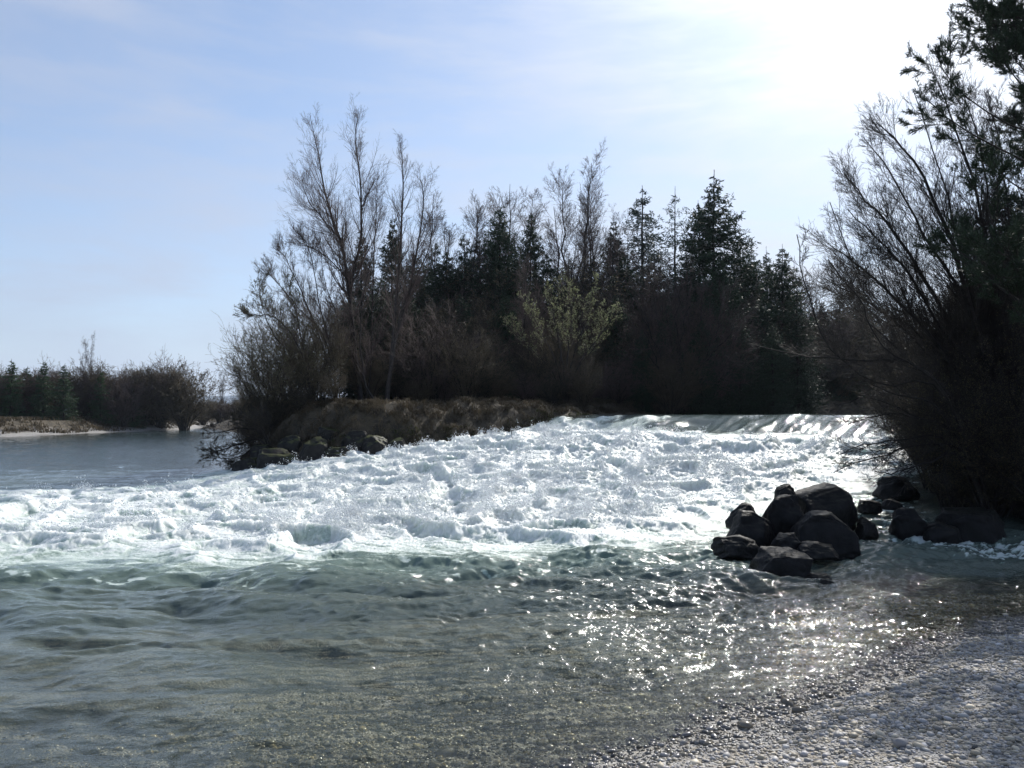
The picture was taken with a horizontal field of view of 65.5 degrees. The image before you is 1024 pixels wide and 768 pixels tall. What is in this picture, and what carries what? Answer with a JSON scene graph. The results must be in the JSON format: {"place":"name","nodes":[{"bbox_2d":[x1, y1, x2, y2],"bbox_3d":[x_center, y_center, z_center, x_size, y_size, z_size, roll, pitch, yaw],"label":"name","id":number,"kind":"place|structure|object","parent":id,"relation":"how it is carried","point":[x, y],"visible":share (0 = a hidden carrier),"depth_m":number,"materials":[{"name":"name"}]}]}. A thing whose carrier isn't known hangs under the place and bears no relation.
{"place":"outdoors","nodes":[
{"label":"outdoors","id":0,"kind":"place"},
{"bbox_2d":[242,395,692,459],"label":"dry grass","id":1,"kind":"structure","parent":0,"point":[538,401],"depth_m":33.02,"materials":[{"name":"plant"}]},
{"bbox_2d":[0,414,1023,767],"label":"river","id":2,"kind":"structure","parent":0,"point":[70,580],"depth_m":14.84,"materials":[{"name":"liquid"}]},
{"bbox_2d":[0,420,885,543],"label":"spray","id":3,"kind":"object","parent":2,"relation":"on","point":[351,510],"visible":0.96,"depth_m":20.04,"materials":[{"name":"liquid"}]},
{"bbox_2d":[711,535,758,559],"bbox_3d":[3.679,2.660,13.029,0.773,0.384,0.542,1,-2,-27],"label":"boulder","id":4,"kind":"object","parent":2,"relation":"in","point":[735,547],"visible":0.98,"depth_m":12.84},
{"bbox_2d":[726,509,775,547],"bbox_3d":[4.115,2.579,13.845,0.965,0.781,0.868,0,-2,-3],"label":"boulder","id":5,"kind":"object","parent":2,"relation":"in","point":[757,528],"visible":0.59,"depth_m":13.60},
{"bbox_2d":[749,546,813,578],"bbox_3d":[4.054,2.712,12.024,0.857,0.470,0.771,0,-2,7],"label":"boulder","id":6,"kind":"object","parent":2,"relation":"in","point":[782,561],"visible":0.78,"depth_m":11.74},
{"bbox_2d":[762,494,803,536],"bbox_3d":[4.905,2.418,14.428,0.792,0.835,0.713,0,-2,7],"label":"boulder","id":7,"kind":"object","parent":2,"relation":"in","point":[783,513],"visible":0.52,"depth_m":14.14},
{"bbox_2d":[797,541,839,560],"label":"boulder","id":8,"kind":"object","parent":2,"relation":"in","point":[817,551],"visible":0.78,"depth_m":12.52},
{"bbox_2d":[790,510,860,560],"bbox_3d":[5.281,2.586,13.557,1.056,0.860,0.951,0,-2,7],"label":"boulder","id":9,"kind":"object","parent":2,"relation":"in","point":[838,534],"visible":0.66,"depth_m":13.19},
{"bbox_2d":[795,482,858,530],"bbox_3d":[5.792,2.356,14.888,1.220,0.973,1.098,0,-2,-12],"label":"boulder","id":10,"kind":"object","parent":2,"relation":"in","point":[836,501],"visible":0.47,"depth_m":14.58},
{"bbox_2d":[872,476,919,500],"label":"boulder","id":11,"kind":"object","parent":2,"relation":"on","point":[888,489],"visible":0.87,"depth_m":17.39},
{"bbox_2d":[888,507,927,539],"bbox_3d":[7.400,2.648,14.809,0.713,0.705,0.642,0,-2,12],"label":"boulder","id":12,"kind":"object","parent":2,"relation":"in","point":[905,523],"visible":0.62,"depth_m":14.58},
{"bbox_2d":[922,522,962,543],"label":"boulder","id":13,"kind":"object","parent":2,"relation":"in","point":[936,532],"visible":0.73,"depth_m":14.20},
{"bbox_2d":[0,398,1023,767],"bbox_3d":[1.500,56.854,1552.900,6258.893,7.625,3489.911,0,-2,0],"label":"ground","id":14,"kind":"structure","parent":0,"point":[324,648],"depth_m":8.67,"materials":[{"name":"soil"}]},
{"bbox_2d":[0,359,27,419],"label":"pine tree","id":15,"kind":"object","parent":14,"relation":"on","point":[15,401],"visible":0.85,"depth_m":95.83,"materials":[{"name":"green plant"}]},
{"bbox_2d":[24,362,61,419],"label":"pine tree","id":16,"kind":"object","parent":14,"relation":"on","point":[40,404],"visible":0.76,"depth_m":97.62,"materials":[{"name":"green plant"}]},
{"bbox_2d":[42,365,84,421],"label":"pine tree","id":17,"kind":"object","parent":14,"relation":"on","point":[65,401],"visible":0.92,"depth_m":97.86,"materials":[{"name":"green plant"}]},
{"bbox_2d":[54,357,119,417],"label":"shrub","id":18,"kind":"object","parent":14,"relation":"on","point":[90,376],"visible":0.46,"depth_m":104.68,"materials":[{"name":"brown plant"}]},
{"bbox_2d":[0,416,199,433],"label":"grass","id":19,"kind":"structure","parent":14,"relation":"on","point":[3,420],"depth_m":93.84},
{"bbox_2d":[86,372,120,425],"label":"pine tree","id":20,"kind":"object","parent":14,"relation":"on","point":[100,412],"visible":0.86,"depth_m":103.67,"materials":[{"name":"green plant"}]},
{"bbox_2d":[80,365,156,427],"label":"bush","id":21,"kind":"object","parent":14,"relation":"on","point":[126,408],"visible":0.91,"depth_m":105.34,"materials":[{"name":"brown plant"}]},
{"bbox_2d":[115,358,170,424],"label":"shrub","id":22,"kind":"object","parent":14,"relation":"on","point":[147,372],"visible":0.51,"depth_m":108.64,"materials":[{"name":"brown plant"}]},
{"bbox_2d":[114,347,198,428],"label":"bare tree","id":23,"kind":"object","parent":14,"relation":"on","point":[158,423],"visible":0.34,"depth_m":110.96,"materials":[{"name":"brown plant"}]},
{"bbox_2d":[133,355,228,429],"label":"shrub","id":24,"kind":"object","parent":14,"relation":"on","point":[189,397],"visible":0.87,"depth_m":110.71,"materials":[{"name":"brown plant"}]},
{"bbox_2d":[194,397,277,469],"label":"overhanging shrub","id":25,"kind":"object","parent":14,"relation":"on","point":[247,438],"visible":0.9,"depth_m":31.37,"materials":[{"name":"brown plant"}]},
{"bbox_2d":[232,269,313,400],"bbox_3d":[-10.134,-1.890,34.362,3.602,6.479,2.178,0,-2,0],"label":"bare tree","id":26,"kind":"object","parent":14,"relation":"on","point":[244,310],"visible":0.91,"depth_m":34.15,"materials":[{"name":"brown plant"}]},
{"bbox_2d":[245,380,300,430],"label":"shrub","id":27,"kind":"object","parent":14,"relation":"on","point":[277,414],"visible":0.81,"depth_m":33.12,"materials":[{"name":"brown plant"}]},
{"bbox_2d":[256,448,298,468],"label":"boulder","id":28,"kind":"object","parent":14,"relation":"on","point":[268,456],"visible":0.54,"depth_m":29.64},
{"bbox_2d":[204,312,351,422],"bbox_3d":[-10.022,-0.436,34.280,5.352,5.261,5.256,2,-3,-44],"label":"shrub","id":29,"kind":"object","parent":14,"relation":"on","point":[257,380],"visible":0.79,"depth_m":33.64,"materials":[{"name":"brown plant"}]},
{"bbox_2d":[213,282,366,411],"bbox_3d":[-9.893,-1.474,35.809,5.684,6.322,5.788,-1,-2,33],"label":"shrub","id":30,"kind":"object","parent":14,"relation":"on","point":[270,345],"visible":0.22,"depth_m":35.74,"materials":[{"name":"brown plant"}]},
{"bbox_2d":[252,218,357,398],"bbox_3d":[-9.001,-3.034,35.086,4.928,8.704,2.200,0,-2,0],"label":"bare tree","id":31,"kind":"object","parent":14,"relation":"on","point":[304,298],"visible":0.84,"depth_m":35.13,"materials":[{"name":"brown plant"}]},
{"bbox_2d":[298,437,328,460],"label":"boulder","id":32,"kind":"object","parent":14,"relation":"on","point":[314,448],"visible":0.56,"depth_m":29.70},
{"bbox_2d":[265,304,375,402],"bbox_3d":[-8.380,-1.089,35.186,5.291,4.862,4.499,1,-2,-31],"label":"shrub","id":33,"kind":"object","parent":14,"relation":"on","point":[330,364],"visible":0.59,"depth_m":34.28,"materials":[{"name":"brown plant"}]},
{"bbox_2d":[310,367,348,398],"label":"shrub","id":34,"kind":"object","parent":14,"relation":"on","point":[334,392],"visible":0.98,"depth_m":33.34,"materials":[{"name":"brown plant"}]},
{"bbox_2d":[275,98,412,402],"bbox_3d":[-7.728,-6.131,36.482,6.508,15.072,3.946,1,-2,-19],"label":"bare tree","id":35,"kind":"object","parent":14,"relation":"on","point":[347,274],"visible":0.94,"depth_m":36.33,"materials":[{"name":"brown plant"}]},
{"bbox_2d":[335,294,379,400],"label":"spruce tree","id":36,"kind":"object","parent":14,"relation":"on","point":[348,392],"visible":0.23,"depth_m":38.84,"materials":[{"name":"green plant"}]},
{"bbox_2d":[334,238,387,396],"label":"spruce tree","id":37,"kind":"object","parent":14,"relation":"on","point":[359,292],"visible":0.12,"depth_m":41.00,"materials":[{"name":"green plant"}]},
{"bbox_2d":[342,347,398,399],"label":"shrub","id":38,"kind":"object","parent":14,"relation":"on","point":[378,381],"visible":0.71,"depth_m":36.35,"materials":[{"name":"brown plant"}]},
{"bbox_2d":[355,273,401,400],"bbox_3d":[-6.640,-2.088,39.937,3.262,7.147,3.616,-1,-2,18],"label":"spruce tree","id":39,"kind":"object","parent":14,"relation":"on","point":[379,304],"visible":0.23,"depth_m":39.91,"materials":[{"name":"green plant"}]},
{"bbox_2d":[331,131,444,401],"bbox_3d":[-5.568,-4.976,35.155,5.519,12.630,2.436,0,-2,12],"label":"bare tree","id":40,"kind":"object","parent":14,"relation":"on","point":[402,314],"visible":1,"depth_m":35.08,"materials":[{"name":"brown plant"}]},
{"bbox_2d":[373,214,422,350],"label":"spruce tree","id":41,"kind":"object","parent":14,"relation":"on","point":[388,251],"visible":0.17,"depth_m":43.12,"materials":[{"name":"green plant"}]},
{"bbox_2d":[363,337,437,401],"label":"shrub","id":42,"kind":"object","parent":14,"relation":"on","point":[396,391],"visible":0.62,"depth_m":37.09,"materials":[{"name":"brown plant"}]},
{"bbox_2d":[358,297,480,401],"bbox_3d":[-4.028,-1.444,38.006,6.369,5.700,6.533,1,-2,-22],"label":"shrub","id":43,"kind":"object","parent":14,"relation":"on","point":[423,359],"visible":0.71,"depth_m":37.04,"materials":[{"name":"brown plant"}]},
{"bbox_2d":[376,307,483,399],"bbox_3d":[-4.459,-1.440,39.147,6.042,5.543,6.174,0,-2,-8],"label":"shrub","id":44,"kind":"object","parent":14,"relation":"on","point":[425,337],"visible":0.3,"depth_m":38.12,"materials":[{"name":"brown plant"}]},
{"bbox_2d":[383,286,507,398],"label":"shrub","id":45,"kind":"object","parent":14,"relation":"on","point":[445,307],"visible":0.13,"depth_m":40.49,"materials":[{"name":"brown plant"}]},
{"bbox_2d":[427,252,470,397],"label":"spruce tree","id":46,"kind":"object","parent":14,"relation":"on","point":[451,277],"visible":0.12,"depth_m":45.91,"materials":[{"name":"green plant"}]},
{"bbox_2d":[404,189,509,313],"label":"bare tree","id":47,"kind":"object","parent":14,"relation":"on","point":[477,222],"visible":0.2,"depth_m":48.16,"materials":[{"name":"brown plant"}]},
{"bbox_2d":[377,236,545,335],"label":"shrub","id":48,"kind":"object","parent":14,"relation":"on","point":[468,273],"visible":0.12,"depth_m":44.61,"materials":[{"name":"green plant"}]},
{"bbox_2d":[444,233,481,322],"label":"spruce tree","id":49,"kind":"object","parent":14,"relation":"on","point":[465,261],"visible":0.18,"depth_m":47.11,"materials":[{"name":"green plant"}]},
{"bbox_2d":[421,317,529,399],"bbox_3d":[-2.264,-0.805,37.595,5.319,4.398,4.522,-1,-2,28],"label":"shrub","id":50,"kind":"object","parent":14,"relation":"on","point":[476,364],"visible":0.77,"depth_m":36.92,"materials":[{"name":"brown plant"}]},
{"bbox_2d":[444,350,520,399],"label":"shrub","id":51,"kind":"object","parent":14,"relation":"on","point":[487,388],"visible":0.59,"depth_m":37.07,"materials":[{"name":"brown plant"}]},
{"bbox_2d":[440,297,551,368],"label":"shrub","id":52,"kind":"object","parent":14,"relation":"on","point":[482,317],"visible":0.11,"depth_m":41.03,"materials":[{"name":"brown plant"}]},
{"bbox_2d":[464,204,536,330],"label":"spruce tree","id":53,"kind":"object","parent":14,"relation":"on","point":[492,250],"visible":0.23,"depth_m":47.04,"materials":[{"name":"green plant"}]},
{"bbox_2d":[486,294,527,399],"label":"spruce tree","id":54,"kind":"object","parent":14,"relation":"on","point":[503,310],"visible":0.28,"depth_m":40.89,"materials":[{"name":"green plant"}]},
{"bbox_2d":[0,591,1023,767],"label":"pebbles","id":55,"kind":"object","parent":14,"relation":"on","point":[748,746],"visible":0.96,"depth_m":6.40,"materials":[{"name":"gravel"}]},
{"bbox_2d":[473,185,552,297],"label":"bare tree","id":56,"kind":"object","parent":14,"relation":"on","point":[521,209],"visible":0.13,"depth_m":51.88,"materials":[{"name":"brown plant"}]},
{"bbox_2d":[485,241,542,398],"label":"spruce tree","id":57,"kind":"object","parent":14,"relation":"on","point":[514,266],"visible":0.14,"depth_m":44.99,"materials":[{"name":"green plant"}]},
{"bbox_2d":[503,253,553,398],"bbox_3d":[0.685,-2.863,39.976,2.883,8.132,3.030,1,-2,-22],"label":"tree","id":58,"kind":"object","parent":14,"relation":"on","point":[523,292],"visible":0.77,"depth_m":39.90,"materials":[{"name":"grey plant"}]},
{"bbox_2d":[501,331,564,398],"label":"shrub","id":59,"kind":"object","parent":14,"relation":"on","point":[525,369],"visible":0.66,"depth_m":38.49,"materials":[{"name":"brown plant"}]},
{"bbox_2d":[516,215,555,313],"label":"spruce tree","id":60,"kind":"object","parent":14,"relation":"on","point":[532,249],"visible":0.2,"depth_m":49.19,"materials":[{"name":"green plant"}]},
{"bbox_2d":[480,188,605,329],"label":"bare tree","id":61,"kind":"object","parent":14,"relation":"on","point":[540,219],"visible":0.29,"depth_m":49.23,"materials":[{"name":"brown plant"}]},
{"bbox_2d":[527,251,566,330],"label":"spruce tree","id":62,"kind":"object","parent":14,"relation":"on","point":[545,270],"visible":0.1,"depth_m":47.05,"materials":[{"name":"green plant"}]},
{"bbox_2d":[506,324,601,402],"bbox_3d":[2.263,-0.762,40.248,5.622,4.561,4.780,0,-2,-8],"label":"shrub","id":63,"kind":"object","parent":14,"relation":"on","point":[552,348],"visible":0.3,"depth_m":39.22,"materials":[{"name":"brown plant"}]},
{"bbox_2d":[500,263,624,402],"bbox_3d":[2.404,-2.394,38.356,6.020,7.668,1.993,0,-2,0],"label":"catkin willow","id":64,"kind":"object","parent":14,"relation":"on","point":[565,323],"visible":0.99,"depth_m":38.27,"materials":[{"name":"green plant"}]},
{"bbox_2d":[528,139,614,326],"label":"bare tree","id":65,"kind":"object","parent":14,"relation":"on","point":[553,239],"visible":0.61,"depth_m":49.52,"materials":[{"name":"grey plant"}]},
{"bbox_2d":[552,351,605,406],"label":"shrub","id":66,"kind":"object","parent":14,"relation":"on","point":[584,391],"visible":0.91,"depth_m":37.73,"materials":[{"name":"brown plant"}]},
{"bbox_2d":[539,346,626,401],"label":"shrub","id":67,"kind":"object","parent":14,"relation":"on","point":[603,377],"visible":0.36,"depth_m":38.53,"materials":[{"name":"brown plant"}]},
{"bbox_2d":[575,163,634,311],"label":"bare tree","id":68,"kind":"object","parent":14,"relation":"on","point":[598,205],"visible":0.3,"depth_m":50.62,"materials":[{"name":"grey plant"}]},
{"bbox_2d":[529,242,691,399],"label":"shrub","id":69,"kind":"object","parent":14,"relation":"on","point":[615,286],"visible":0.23,"depth_m":44.09,"materials":[{"name":"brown plant"}]},
{"bbox_2d":[596,295,641,403],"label":"spruce tree","id":70,"kind":"object","parent":14,"relation":"on","point":[619,320],"visible":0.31,"depth_m":41.87,"materials":[{"name":"green plant"}]},
{"bbox_2d":[596,256,648,397],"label":"spruce tree","id":71,"kind":"object","parent":14,"relation":"on","point":[622,275],"visible":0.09,"depth_m":46.03,"materials":[{"name":"green plant"}]},
{"bbox_2d":[587,226,663,320],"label":"bare tree","id":72,"kind":"object","parent":14,"relation":"on","point":[627,255],"visible":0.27,"depth_m":47.81,"materials":[{"name":"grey plant"}]},
{"bbox_2d":[602,186,676,298],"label":"spruce tree","id":73,"kind":"object","parent":14,"relation":"on","point":[636,214],"visible":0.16,"depth_m":54.11,"materials":[{"name":"green plant"}]},
{"bbox_2d":[628,329,657,413],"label":"spruce tree","id":74,"kind":"object","parent":14,"relation":"on","point":[642,398],"visible":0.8,"depth_m":39.89,"materials":[{"name":"green plant"}]},
{"bbox_2d":[626,255,696,364],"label":"bare tree","id":75,"kind":"object","parent":14,"relation":"on","point":[647,299],"visible":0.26,"depth_m":43.95,"materials":[{"name":"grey plant"}]},
{"bbox_2d":[565,239,770,414],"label":"shrub","id":76,"kind":"object","parent":14,"relation":"on","point":[669,332],"visible":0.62,"depth_m":40.58,"materials":[{"name":"brown plant"}]},
{"bbox_2d":[633,344,710,414],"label":"shrub","id":77,"kind":"object","parent":14,"relation":"on","point":[669,400],"visible":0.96,"depth_m":39.62,"materials":[{"name":"brown plant"}]},
{"bbox_2d":[649,195,695,304],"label":"spruce tree","id":78,"kind":"object","parent":14,"relation":"on","point":[674,229],"visible":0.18,"depth_m":53.40,"materials":[{"name":"green plant"}]},
{"bbox_2d":[660,255,715,372],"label":"spruce tree","id":79,"kind":"object","parent":14,"relation":"on","point":[689,275],"visible":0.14,"depth_m":45.02,"materials":[{"name":"green plant"}]},
{"bbox_2d":[674,271,722,376],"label":"bare tree","id":80,"kind":"object","parent":14,"relation":"on","point":[697,302],"visible":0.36,"depth_m":42.26,"materials":[{"name":"grey plant"}]},
{"bbox_2d":[679,320,727,414],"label":"spruce tree","id":81,"kind":"object","parent":14,"relation":"on","point":[702,404],"visible":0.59,"depth_m":40.81,"materials":[{"name":"green plant"}]},
{"bbox_2d":[647,295,768,412],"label":"shrub","id":82,"kind":"object","parent":14,"relation":"on","point":[731,357],"visible":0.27,"depth_m":41.05,"materials":[{"name":"brown plant"}]},
{"bbox_2d":[653,170,790,412],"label":"spruce tree","id":83,"kind":"object","parent":14,"relation":"on","point":[712,237],"visible":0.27,"depth_m":45.84,"materials":[{"name":"green plant"}]},
{"bbox_2d":[685,256,765,414],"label":"spruce tree","id":84,"kind":"object","parent":14,"relation":"on","point":[717,294],"visible":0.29,"depth_m":42.75,"materials":[{"name":"green plant"}]},
{"bbox_2d":[719,315,768,414],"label":"spruce tree","id":85,"kind":"object","parent":14,"relation":"on","point":[742,401],"visible":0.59,"depth_m":41.75,"materials":[{"name":"green plant"}]},
{"bbox_2d":[723,237,791,413],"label":"spruce tree","id":86,"kind":"object","parent":14,"relation":"on","point":[750,276],"visible":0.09,"depth_m":46.76,"materials":[{"name":"green plant"}]},
{"bbox_2d":[749,319,803,414],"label":"spruce tree","id":87,"kind":"object","parent":14,"relation":"on","point":[776,404],"visible":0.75,"depth_m":41.85,"materials":[{"name":"green plant"}]},
{"bbox_2d":[749,244,825,413],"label":"spruce tree","id":88,"kind":"object","parent":14,"relation":"on","point":[783,286],"visible":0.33,"depth_m":47.99,"materials":[{"name":"green plant"}]},
{"bbox_2d":[740,273,846,409],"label":"shrub","id":89,"kind":"object","parent":14,"relation":"on","point":[781,330],"visible":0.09,"depth_m":46.72,"materials":[{"name":"brown plant"}]},
{"bbox_2d":[774,290,833,413],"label":"spruce tree","id":90,"kind":"object","parent":14,"relation":"on","point":[805,403],"visible":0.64,"depth_m":44.78,"materials":[{"name":"green plant"}]},
{"bbox_2d":[761,264,873,384],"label":"shrub","id":91,"kind":"object","parent":14,"relation":"on","point":[824,313],"visible":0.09,"depth_m":50.10,"materials":[{"name":"brown plant"}]},
{"bbox_2d":[804,291,892,399],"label":"shrub","id":92,"kind":"object","parent":14,"relation":"on","point":[840,392],"visible":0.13,"depth_m":57.77,"materials":[{"name":"brown plant"}]},
{"bbox_2d":[747,228,990,508],"bbox_3d":[7.018,0.119,15.824,5.152,6.146,2.397,0,-2,0],"label":"overhanging willow","id":93,"kind":"object","parent":14,"relation":"on","point":[913,417],"visible":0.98,"depth_m":15.62,"materials":[{"name":"brown plant"}]},
{"bbox_2d":[792,48,1023,429],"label":"leafless willow","id":94,"kind":"object","parent":14,"relation":"on","point":[962,295],"visible":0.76,"depth_m":17.40,"materials":[{"name":"brown plant"}]},
{"bbox_2d":[851,360,965,489],"bbox_3d":[9.524,0.841,18.686,2.893,3.469,2.956,-1,-2,28],"label":"shrub","id":95,"kind":"object","parent":14,"relation":"on","point":[882,423],"visible":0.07,"depth_m":18.67,"materials":[{"name":"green plant"}]},
{"bbox_2d":[874,327,1023,490],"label":"shrub","id":96,"kind":"object","parent":14,"relation":"on","point":[935,394],"visible":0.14,"depth_m":17.05,"materials":[{"name":"brown plant"}]},
{"bbox_2d":[878,368,1022,508],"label":"shrub","id":97,"kind":"object","parent":14,"relation":"on","point":[942,494],"visible":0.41,"depth_m":16.30,"materials":[{"name":"brown plant"}]},
{"bbox_2d":[890,362,1023,521],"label":"shrub","id":98,"kind":"object","parent":14,"relation":"on","point":[1000,511],"visible":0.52,"depth_m":15.57,"materials":[{"name":"brown plant"}]},
{"bbox_2d":[893,318,1023,492],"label":"shrub","id":99,"kind":"object","parent":14,"relation":"on","point":[971,374],"visible":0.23,"depth_m":16.86,"materials":[{"name":"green plant"}]},
{"bbox_2d":[894,0,1023,325],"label":"pine tree","id":100,"kind":"object","parent":14,"relation":"on","point":[1001,34],"visible":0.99,"depth_m":14.33,"materials":[{"name":"green plant"}]},
{"bbox_2d":[934,507,1006,543],"bbox_3d":[8.409,2.668,14.656,1.069,0.770,0.962,0,-2,6],"label":"boulder","id":101,"kind":"object","parent":14,"relation":"on","point":[978,524],"visible":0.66,"depth_m":14.32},
{"bbox_2d":[919,330,1023,502],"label":"shrub","id":102,"kind":"object","parent":14,"relation":"on","point":[1010,455],"visible":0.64,"depth_m":15.35,"materials":[{"name":"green plant"}]},
{"bbox_2d":[927,297,1023,496],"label":"shrub","id":103,"kind":"object","parent":14,"relation":"on","point":[1014,367],"visible":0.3,"depth_m":16.30,"materials":[{"name":"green plant"}]},
{"bbox_2d":[939,362,1023,521],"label":"shrub","id":104,"kind":"object","parent":14,"relation":"on","point":[1018,512],"visible":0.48,"depth_m":15.51,"materials":[{"name":"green plant"}]},
{"bbox_2d":[966,84,1023,323],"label":"pine tree","id":105,"kind":"object","parent":14,"relation":"on","point":[1020,121],"visible":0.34,"depth_m":18.57,"materials":[{"name":"green plant"}]},
{"bbox_2d":[0,0,1023,396],"label":"sky","id":106,"kind":"structure","parent":0,"point":[145,145],"materials":[{"name":"blue"}]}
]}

